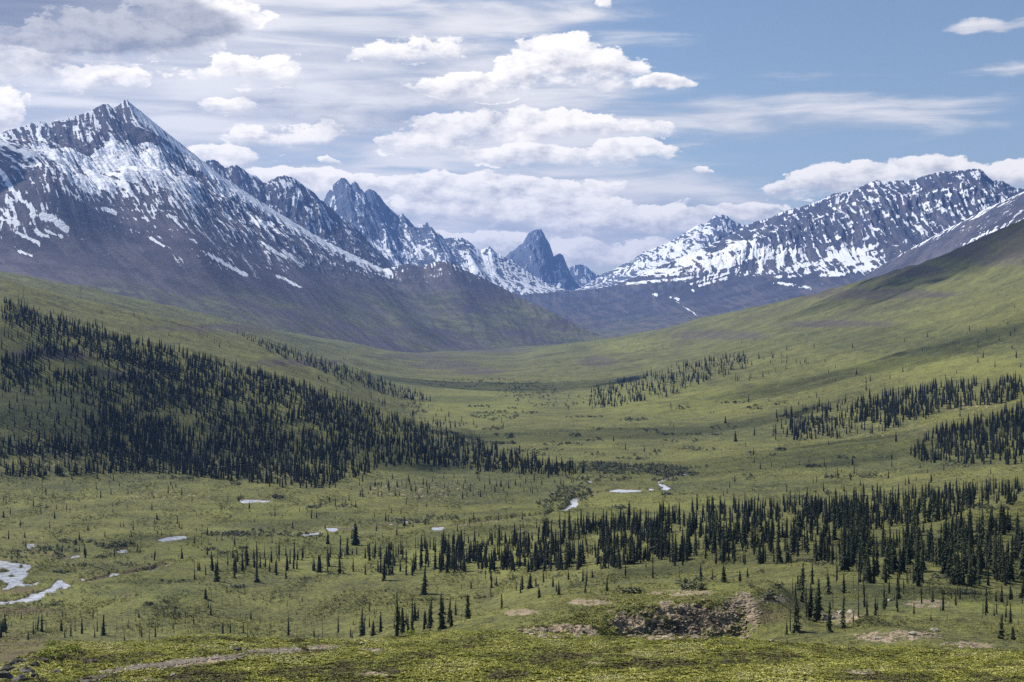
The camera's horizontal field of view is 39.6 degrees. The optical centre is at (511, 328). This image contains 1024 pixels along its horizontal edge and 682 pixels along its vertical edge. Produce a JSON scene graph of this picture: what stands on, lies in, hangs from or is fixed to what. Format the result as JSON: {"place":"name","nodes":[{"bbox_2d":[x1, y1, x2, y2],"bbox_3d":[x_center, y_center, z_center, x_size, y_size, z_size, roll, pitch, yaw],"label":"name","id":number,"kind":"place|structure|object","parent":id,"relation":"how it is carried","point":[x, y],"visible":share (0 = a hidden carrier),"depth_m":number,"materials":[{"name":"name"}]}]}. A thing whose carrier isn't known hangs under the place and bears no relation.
{"place":"outdoors","nodes":[
{"label":"outdoors","id":0,"kind":"place"},
{"bbox_2d":[79,647,301,681],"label":"gravel path","id":1,"kind":"structure","parent":0,"point":[177,661],"depth_m":66.34,"materials":[{"name":"grey gravel"}]},
{"bbox_2d":[94,645,351,681],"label":"path pebbles","id":2,"kind":"object","parent":1,"relation":"on","point":[257,654],"visible":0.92,"depth_m":65.70,"materials":[{"name":"stone"}]},
{"bbox_2d":[204,160,394,268],"bbox_3d":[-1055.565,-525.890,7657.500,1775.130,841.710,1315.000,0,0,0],"label":"mountain","id":3,"kind":"structure","parent":0,"point":[294,200],"depth_m":7775.49,"materials":[{"name":"stone"}]},
{"bbox_2d":[0,99,606,352],"bbox_3d":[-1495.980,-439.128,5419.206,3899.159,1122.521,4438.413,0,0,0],"label":"mountain","id":4,"kind":"structure","parent":0,"point":[126,197],"depth_m":5076.18,"materials":[{"name":"stone"}]},
{"bbox_2d":[0,474,687,604],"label":"stream water","id":5,"kind":"structure","parent":0,"point":[17,572],"depth_m":621.95,"materials":[{"name":"white liquid"}]},
{"bbox_2d":[324,178,570,294],"bbox_3d":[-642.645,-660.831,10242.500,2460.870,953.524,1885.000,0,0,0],"label":"mountain","id":6,"kind":"structure","parent":0,"point":[382,227],"depth_m":10237.69,"materials":[{"name":"stone"}]},
{"bbox_2d":[0,219,1023,681],"bbox_3d":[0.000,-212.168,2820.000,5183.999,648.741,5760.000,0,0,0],"label":"tundra valley","id":7,"kind":"structure","parent":0,"point":[946,309],"depth_m":968.47,"materials":[{"name":"green plant"}]},
{"bbox_2d":[0,671,13,679],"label":"boulder","id":8,"kind":"object","parent":7,"relation":"on","point":[6,674],"visible":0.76,"depth_m":56.04,"materials":[{"name":"stone"}]},
{"bbox_2d":[8,659,25,665],"bbox_3d":[-21.518,14.587,61.843,0.751,0.438,0.754,0,0,34],"label":"boulder","id":9,"kind":"object","parent":7,"relation":"on","point":[13,662],"visible":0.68,"depth_m":61.64,"materials":[{"name":"stone"}]},
{"bbox_2d":[12,674,29,681],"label":"boulder","id":10,"kind":"object","parent":7,"relation":"on","point":[21,677],"visible":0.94,"depth_m":54.89,"materials":[{"name":"stone"}]},
{"bbox_2d":[16,666,34,673],"bbox_3d":[-20.073,14.219,58.800,0.733,0.474,0.761,0,0,-32],"label":"boulder","id":11,"kind":"object","parent":7,"relation":"on","point":[26,669],"visible":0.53,"depth_m":58.72,"materials":[{"name":"stone"}]},
{"bbox_2d":[36,647,61,657],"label":"green shrub","id":12,"kind":"object","parent":7,"relation":"on","point":[43,653],"visible":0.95,"depth_m":65.10,"materials":[{"name":"green plant"}]},
{"bbox_2d":[213,563,219,581],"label":"spruce tree","id":13,"kind":"object","parent":7,"relation":"on","point":[216,578],"visible":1,"depth_m":583.71,"materials":[{"name":"green plant"}]},
{"bbox_2d":[350,523,359,545],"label":"spruce tree","id":14,"kind":"object","parent":7,"relation":"on","point":[355,540],"visible":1,"depth_m":683.25,"materials":[{"name":"green plant"}]},
{"bbox_2d":[357,608,363,636],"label":"spruce tree","id":15,"kind":"object","parent":7,"relation":"on","point":[361,629],"visible":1,"depth_m":449.25,"materials":[{"name":"green plant"}]},
{"bbox_2d":[381,554,386,580],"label":"spruce tree","id":16,"kind":"object","parent":7,"relation":"on","point":[384,574],"visible":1,"depth_m":577.41,"materials":[{"name":"green plant"}]},
{"bbox_2d":[392,595,401,635],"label":"spruce tree","id":17,"kind":"object","parent":7,"relation":"on","point":[396,628],"visible":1,"depth_m":91.34,"materials":[{"name":"green plant"}]},
{"bbox_2d":[399,608,405,632],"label":"spruce tree","id":18,"kind":"object","parent":7,"relation":"on","point":[403,625],"visible":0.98,"depth_m":282.60,"materials":[{"name":"green plant"}]},
{"bbox_2d":[410,598,414,630],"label":"spruce tree","id":19,"kind":"object","parent":7,"relation":"on","point":[412,620],"visible":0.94,"depth_m":272.71,"materials":[{"name":"green plant"}]},
{"bbox_2d":[419,564,428,594],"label":"spruce tree","id":20,"kind":"object","parent":7,"relation":"on","point":[423,587],"visible":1,"depth_m":544.84,"materials":[{"name":"green plant"}]},
{"bbox_2d":[427,599,433,628],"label":"spruce tree","id":21,"kind":"object","parent":7,"relation":"on","point":[430,619],"visible":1,"depth_m":276.25,"materials":[{"name":"green plant"}]},
{"bbox_2d":[437,595,446,629],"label":"spruce tree","id":22,"kind":"object","parent":7,"relation":"on","point":[441,618],"visible":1,"depth_m":208.99,"materials":[{"name":"green plant"}]},
{"bbox_2d":[445,597,450,622],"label":"spruce tree","id":23,"kind":"object","parent":7,"relation":"on","point":[448,615],"visible":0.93,"depth_m":230.23,"materials":[{"name":"green plant"}]},
{"bbox_2d":[464,594,472,619],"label":"spruce tree","id":24,"kind":"object","parent":7,"relation":"on","point":[467,615],"visible":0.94,"depth_m":222.30,"materials":[{"name":"green plant"}]},
{"bbox_2d":[1,378,1011,605],"bbox_3d":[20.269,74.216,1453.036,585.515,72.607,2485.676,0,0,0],"label":"willow thicket","id":25,"kind":"object","parent":7,"relation":"on","point":[688,582],"visible":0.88,"depth_m":909.02,"materials":[{"name":"green plant"}]},
{"bbox_2d":[0,297,1023,639],"bbox_3d":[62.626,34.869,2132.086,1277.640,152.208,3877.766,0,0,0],"label":"spruce forest","id":26,"kind":"object","parent":7,"relation":"on","point":[460,557],"visible":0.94,"depth_m":1004.02,"materials":[{"name":"green plant"}]},
{"bbox_2d":[0,374,1023,655],"bbox_3d":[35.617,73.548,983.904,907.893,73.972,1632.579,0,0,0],"label":"birch scrub","id":27,"kind":"object","parent":7,"relation":"on","point":[566,620],"visible":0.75,"depth_m":565.61,"materials":[{"name":"green plant"}]},
{"bbox_2d":[0,630,1023,681],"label":"dwarf shrub mat","id":28,"kind":"object","parent":7,"relation":"on","point":[485,677],"visible":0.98,"depth_m":65.97,"materials":[{"name":"green plant"}]},
{"bbox_2d":[542,542,549,564],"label":"spruce tree","id":29,"kind":"object","parent":7,"relation":"on","point":[546,552],"visible":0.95,"depth_m":547.78,"materials":[{"name":"green plant"}]},
{"bbox_2d":[142,405,994,647],"bbox_3d":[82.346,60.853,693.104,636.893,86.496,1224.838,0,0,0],"label":"scree","id":30,"kind":"structure","parent":7,"relation":"on","point":[667,636],"depth_m":199.54,"materials":[{"name":"stone"}]},
{"bbox_2d":[599,542,606,568],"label":"spruce tree","id":31,"kind":"object","parent":7,"relation":"on","point":[604,562],"visible":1,"depth_m":503.26,"materials":[{"name":"green plant"}]},
{"bbox_2d":[678,535,684,559],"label":"spruce tree","id":32,"kind":"object","parent":7,"relation":"on","point":[680,549],"visible":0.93,"depth_m":504.75,"materials":[{"name":"green plant"}]},
{"bbox_2d":[693,531,698,555],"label":"spruce tree","id":33,"kind":"object","parent":7,"relation":"on","point":[695,546],"visible":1,"depth_m":511.10,"materials":[{"name":"green plant"}]},
{"bbox_2d":[703,526,709,550],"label":"spruce tree","id":34,"kind":"object","parent":7,"relation":"on","point":[706,541],"visible":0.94,"depth_m":519.69,"materials":[{"name":"green plant"}]},
{"bbox_2d":[710,529,716,552],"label":"spruce tree","id":35,"kind":"object","parent":7,"relation":"on","point":[713,544],"visible":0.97,"depth_m":512.18,"materials":[{"name":"green plant"}]},
{"bbox_2d":[720,564,726,581],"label":"spruce tree","id":36,"kind":"object","parent":7,"relation":"on","point":[724,576],"visible":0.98,"depth_m":236.25,"materials":[{"name":"green plant"}]},
{"bbox_2d":[724,528,731,549],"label":"spruce tree","id":37,"kind":"object","parent":7,"relation":"on","point":[726,536],"visible":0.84,"depth_m":512.03,"materials":[{"name":"green plant"}]},
{"bbox_2d":[742,520,748,544],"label":"spruce tree","id":38,"kind":"object","parent":7,"relation":"on","point":[744,535],"visible":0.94,"depth_m":520.32,"materials":[{"name":"green plant"}]},
{"bbox_2d":[756,540,761,563],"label":"spruce tree","id":39,"kind":"object","parent":7,"relation":"on","point":[759,557],"visible":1,"depth_m":449.55,"materials":[{"name":"green plant"}]},
{"bbox_2d":[774,533,783,563],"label":"spruce tree","id":40,"kind":"object","parent":7,"relation":"on","point":[779,553],"visible":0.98,"depth_m":443.65,"materials":[{"name":"green plant"}]},
{"bbox_2d":[783,540,789,562],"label":"spruce tree","id":41,"kind":"object","parent":7,"relation":"on","point":[787,556],"visible":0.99,"depth_m":445.29,"materials":[{"name":"green plant"}]},
{"bbox_2d":[789,528,796,554],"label":"spruce tree","id":42,"kind":"object","parent":7,"relation":"on","point":[792,546],"visible":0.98,"depth_m":474.63,"materials":[{"name":"green plant"}]},
{"bbox_2d":[791,596,802,633],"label":"spruce tree","id":43,"kind":"object","parent":7,"relation":"on","point":[796,625],"visible":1,"depth_m":192.93,"materials":[{"name":"green plant"}]},
{"bbox_2d":[795,511,803,536],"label":"spruce tree","id":44,"kind":"object","parent":7,"relation":"on","point":[799,522],"visible":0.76,"depth_m":528.17,"materials":[{"name":"green plant"}]},
{"bbox_2d":[797,568,804,602],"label":"spruce tree","id":45,"kind":"object","parent":7,"relation":"on","point":[801,597],"visible":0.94,"depth_m":242.94,"materials":[{"name":"green plant"}]},
{"bbox_2d":[796,563,806,589],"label":"spruce tree","id":46,"kind":"object","parent":7,"relation":"on","point":[798,587],"visible":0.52,"depth_m":321.41,"materials":[{"name":"green plant"}]},
{"bbox_2d":[804,528,809,553],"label":"spruce tree","id":47,"kind":"object","parent":7,"relation":"on","point":[807,550],"visible":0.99,"depth_m":472.68,"materials":[{"name":"green plant"}]},
{"bbox_2d":[806,590,812,620],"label":"spruce tree","id":48,"kind":"object","parent":7,"relation":"on","point":[810,608],"visible":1,"depth_m":216.36,"materials":[{"name":"green plant"}]},
{"bbox_2d":[809,594,820,621],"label":"spruce tree","id":49,"kind":"object","parent":7,"relation":"on","point":[815,610],"visible":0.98,"depth_m":215.63,"materials":[{"name":"green plant"}]},
{"bbox_2d":[817,534,822,560],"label":"spruce tree","id":50,"kind":"object","parent":7,"relation":"on","point":[819,550],"visible":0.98,"depth_m":439.34,"materials":[{"name":"green plant"}]},
{"bbox_2d":[816,579,824,618],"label":"spruce tree","id":51,"kind":"object","parent":7,"relation":"on","point":[819,597],"visible":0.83,"depth_m":218.73,"materials":[{"name":"green plant"}]},
{"bbox_2d":[824,569,831,594],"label":"spruce tree","id":52,"kind":"object","parent":7,"relation":"on","point":[828,588],"visible":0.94,"depth_m":304.29,"materials":[{"name":"green plant"}]},
{"bbox_2d":[825,602,833,632],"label":"spruce tree","id":53,"kind":"object","parent":7,"relation":"on","point":[829,625],"visible":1,"depth_m":192.96,"materials":[{"name":"green plant"}]},
{"bbox_2d":[831,517,836,540],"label":"spruce tree","id":54,"kind":"object","parent":7,"relation":"on","point":[834,532],"visible":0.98,"depth_m":501.78,"materials":[{"name":"green plant"}]},
{"bbox_2d":[839,597,846,627],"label":"spruce tree","id":55,"kind":"object","parent":7,"relation":"on","point":[842,623],"visible":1,"depth_m":202.47,"materials":[{"name":"green plant"}]},
{"bbox_2d":[838,538,848,571],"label":"spruce tree","id":56,"kind":"object","parent":7,"relation":"on","point":[843,563],"visible":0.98,"depth_m":389.64,"materials":[{"name":"green plant"}]},
{"bbox_2d":[846,542,850,569],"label":"spruce tree","id":57,"kind":"object","parent":7,"relation":"on","point":[848,561],"visible":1,"depth_m":391.18,"materials":[{"name":"green plant"}]},
{"bbox_2d":[850,532,855,562],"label":"spruce tree","id":58,"kind":"object","parent":7,"relation":"on","point":[852,546],"visible":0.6,"depth_m":413.84,"materials":[{"name":"green plant"}]},
{"bbox_2d":[861,536,866,572],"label":"spruce tree","id":59,"kind":"object","parent":7,"relation":"on","point":[863,553],"visible":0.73,"depth_m":381.44,"materials":[{"name":"green plant"}]},
{"bbox_2d":[864,553,871,583],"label":"spruce tree","id":60,"kind":"object","parent":7,"relation":"on","point":[867,576],"visible":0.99,"depth_m":336.55,"materials":[{"name":"green plant"}]},
{"bbox_2d":[866,525,872,554],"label":"spruce tree","id":61,"kind":"object","parent":7,"relation":"on","point":[869,541],"visible":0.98,"depth_m":447.46,"materials":[{"name":"green plant"}]},
{"bbox_2d":[870,553,876,583],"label":"spruce tree","id":62,"kind":"object","parent":7,"relation":"on","point":[873,574],"visible":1,"depth_m":336.17,"materials":[{"name":"green plant"}]},
{"bbox_2d":[872,541,880,576],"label":"spruce tree","id":63,"kind":"object","parent":7,"relation":"on","point":[877,565],"visible":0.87,"depth_m":368.18,"materials":[{"name":"green plant"}]},
{"bbox_2d":[881,585,887,608],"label":"spruce tree","id":64,"kind":"object","parent":7,"relation":"on","point":[884,602],"visible":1,"depth_m":252.09,"materials":[{"name":"green plant"}]},
{"bbox_2d":[879,540,892,578],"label":"spruce tree","id":65,"kind":"object","parent":7,"relation":"on","point":[887,558],"visible":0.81,"depth_m":355.33,"materials":[{"name":"green plant"}]},
{"bbox_2d":[884,495,889,519],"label":"spruce tree","id":66,"kind":"object","parent":7,"relation":"on","point":[886,509],"visible":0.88,"depth_m":568.17,"materials":[{"name":"green plant"}]},
{"bbox_2d":[890,537,898,570],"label":"spruce tree","id":67,"kind":"object","parent":7,"relation":"on","point":[893,555],"visible":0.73,"depth_m":387.74,"materials":[{"name":"green plant"}]},
{"bbox_2d":[901,547,906,572],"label":"spruce tree","id":68,"kind":"object","parent":7,"relation":"on","point":[903,563],"visible":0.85,"depth_m":386.09,"materials":[{"name":"green plant"}]},
{"bbox_2d":[906,540,910,563],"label":"spruce tree","id":69,"kind":"object","parent":7,"relation":"on","point":[908,554],"visible":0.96,"depth_m":406.57,"materials":[{"name":"green plant"}]},
{"bbox_2d":[911,542,920,581],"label":"spruce tree","id":70,"kind":"object","parent":7,"relation":"on","point":[916,560],"visible":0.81,"depth_m":338.31,"materials":[{"name":"green plant"}]},
{"bbox_2d":[920,538,925,571],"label":"spruce tree","id":71,"kind":"object","parent":7,"relation":"on","point":[922,552],"visible":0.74,"depth_m":388.20,"materials":[{"name":"green plant"}]},
{"bbox_2d":[931,496,940,521],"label":"spruce tree","id":72,"kind":"object","parent":7,"relation":"on","point":[936,513],"visible":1,"depth_m":528.19,"materials":[{"name":"green plant"}]},
{"bbox_2d":[936,538,941,566],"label":"spruce tree","id":73,"kind":"object","parent":7,"relation":"on","point":[938,551],"visible":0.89,"depth_m":397.68,"materials":[{"name":"green plant"}]},
{"bbox_2d":[939,542,945,573],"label":"spruce tree","id":74,"kind":"object","parent":7,"relation":"on","point":[943,566],"visible":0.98,"depth_m":382.49,"materials":[{"name":"green plant"}]},
{"bbox_2d":[938,540,952,573],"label":"spruce tree","id":75,"kind":"object","parent":7,"relation":"on","point":[946,554],"visible":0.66,"depth_m":382.92,"materials":[{"name":"green plant"}]},
{"bbox_2d":[942,522,949,547],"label":"spruce tree","id":76,"kind":"object","parent":7,"relation":"on","point":[945,537],"visible":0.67,"depth_m":447.31,"materials":[{"name":"green plant"}]},
{"bbox_2d":[944,549,952,577],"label":"spruce tree","id":77,"kind":"object","parent":7,"relation":"on","point":[949,559],"visible":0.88,"depth_m":367.79,"materials":[{"name":"green plant"}]},
{"bbox_2d":[952,546,959,573],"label":"spruce tree","id":78,"kind":"object","parent":7,"relation":"on","point":[954,560],"visible":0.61,"depth_m":348.80,"materials":[{"name":"green plant"}]},
{"bbox_2d":[954,561,962,584],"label":"spruce tree","id":79,"kind":"object","parent":7,"relation":"on","point":[957,574],"visible":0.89,"depth_m":340.25,"materials":[{"name":"green plant"}]},
{"bbox_2d":[955,520,961,550],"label":"spruce tree","id":80,"kind":"object","parent":7,"relation":"on","point":[959,540],"visible":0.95,"depth_m":441.15,"materials":[{"name":"green plant"}]},
{"bbox_2d":[956,545,964,584],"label":"spruce tree","id":81,"kind":"object","parent":7,"relation":"on","point":[958,557],"visible":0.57,"depth_m":349.35,"materials":[{"name":"green plant"}]},
{"bbox_2d":[959,539,968,575],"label":"spruce tree","id":82,"kind":"object","parent":7,"relation":"on","point":[964,559],"visible":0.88,"depth_m":384.25,"materials":[{"name":"green plant"}]},
{"bbox_2d":[965,484,972,507],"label":"spruce tree","id":83,"kind":"object","parent":7,"relation":"on","point":[969,499],"visible":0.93,"depth_m":527.65,"materials":[{"name":"green plant"}]},
{"bbox_2d":[966,555,975,586],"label":"spruce tree","id":84,"kind":"object","parent":7,"relation":"on","point":[970,579],"visible":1,"depth_m":350.04,"materials":[{"name":"green plant"}]},
{"bbox_2d":[971,547,980,583],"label":"spruce tree","id":85,"kind":"object","parent":7,"relation":"on","point":[974,562],"visible":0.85,"depth_m":354.93,"materials":[{"name":"green plant"}]},
{"bbox_2d":[975,560,981,585],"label":"spruce tree","id":86,"kind":"object","parent":7,"relation":"on","point":[978,577],"visible":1,"depth_m":353.04,"materials":[{"name":"green plant"}]},
{"bbox_2d":[974,517,983,544],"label":"spruce tree","id":87,"kind":"object","parent":7,"relation":"on","point":[978,533],"visible":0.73,"depth_m":449.88,"materials":[{"name":"green plant"}]},
{"bbox_2d":[980,508,985,538],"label":"spruce tree","id":88,"kind":"object","parent":7,"relation":"on","point":[982,522],"visible":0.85,"depth_m":463.41,"materials":[{"name":"green plant"}]},
{"bbox_2d":[985,507,994,534],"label":"spruce tree","id":89,"kind":"object","parent":7,"relation":"on","point":[991,523],"visible":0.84,"depth_m":467.70,"materials":[{"name":"green plant"}]},
{"bbox_2d":[992,548,998,578],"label":"spruce tree","id":90,"kind":"object","parent":7,"relation":"on","point":[994,566],"visible":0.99,"depth_m":379.79,"materials":[{"name":"green plant"}]},
{"bbox_2d":[997,533,1001,565],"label":"spruce tree","id":91,"kind":"object","parent":7,"relation":"on","point":[999,552],"visible":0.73,"depth_m":399.35,"materials":[{"name":"green plant"}]},
{"bbox_2d":[996,614,1005,638],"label":"spruce tree","id":92,"kind":"object","parent":7,"relation":"on","point":[1001,631],"visible":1,"depth_m":175.84,"materials":[{"name":"green plant"}]},
{"bbox_2d":[1005,479,1011,503],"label":"spruce tree","id":93,"kind":"object","parent":7,"relation":"on","point":[1007,498],"visible":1,"depth_m":508.47,"materials":[{"name":"green plant"}]},
{"bbox_2d":[1006,554,1011,583],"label":"spruce tree","id":94,"kind":"object","parent":7,"relation":"on","point":[1008,572],"visible":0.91,"depth_m":374.02,"materials":[{"name":"green plant"}]},
{"bbox_2d":[1009,539,1015,563],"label":"spruce tree","id":95,"kind":"object","parent":7,"relation":"on","point":[1012,552],"visible":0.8,"depth_m":409.17,"materials":[{"name":"green plant"}]},
{"bbox_2d":[1010,557,1015,581],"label":"spruce tree","id":96,"kind":"object","parent":7,"relation":"on","point":[1012,573],"visible":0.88,"depth_m":377.80,"materials":[{"name":"green plant"}]},
{"bbox_2d":[1013,537,1019,558],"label":"spruce tree","id":97,"kind":"object","parent":7,"relation":"on","point":[1015,550],"visible":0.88,"depth_m":417.90,"materials":[{"name":"green plant"}]},
{"bbox_2d":[1013,518,1020,543],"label":"spruce tree","id":98,"kind":"object","parent":7,"relation":"on","point":[1017,530],"visible":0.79,"depth_m":448.08,"materials":[{"name":"green plant"}]},
{"bbox_2d":[1016,550,1023,579],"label":"spruce tree","id":99,"kind":"object","parent":7,"relation":"on","point":[1021,571],"visible":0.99,"depth_m":382.12,"materials":[{"name":"green plant"}]},
{"bbox_2d":[0,0,1023,275],"label":"sky","id":100,"kind":"structure","parent":0,"point":[613,130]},
{"bbox_2d":[505,229,581,290],"bbox_3d":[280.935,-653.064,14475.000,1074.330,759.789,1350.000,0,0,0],"label":"mountain","id":101,"kind":"structure","parent":0,"point":[532,253],"depth_m":14395.23,"materials":[{"name":"stone"}]},
{"bbox_2d":[569,264,598,286],"bbox_3d":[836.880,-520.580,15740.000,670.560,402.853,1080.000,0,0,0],"label":"mountain","id":102,"kind":"structure","parent":0,"point":[583,275],"depth_m":15887.68,"materials":[{"name":"stone"}]},
{"bbox_2d":[573,215,746,290],"bbox_3d":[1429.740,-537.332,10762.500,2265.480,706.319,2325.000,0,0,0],"label":"mountain","id":103,"kind":"structure","parent":0,"point":[715,228],"depth_m":10939.44,"materials":[{"name":"snow"}]},
{"bbox_2d":[518,169,1023,337],"bbox_3d":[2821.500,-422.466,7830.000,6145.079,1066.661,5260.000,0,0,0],"label":"mountain","id":104,"kind":"structure","parent":0,"point":[834,240],"depth_m":8183.21,"materials":[{"name":"grey stone"}]},
{"bbox_2d":[850,192,1023,283],"bbox_3d":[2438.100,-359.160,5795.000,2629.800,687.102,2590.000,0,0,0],"label":"mountain","id":105,"kind":"structure","parent":0,"point":[993,218],"depth_m":6087.39,"materials":[{"name":"grey stone"}]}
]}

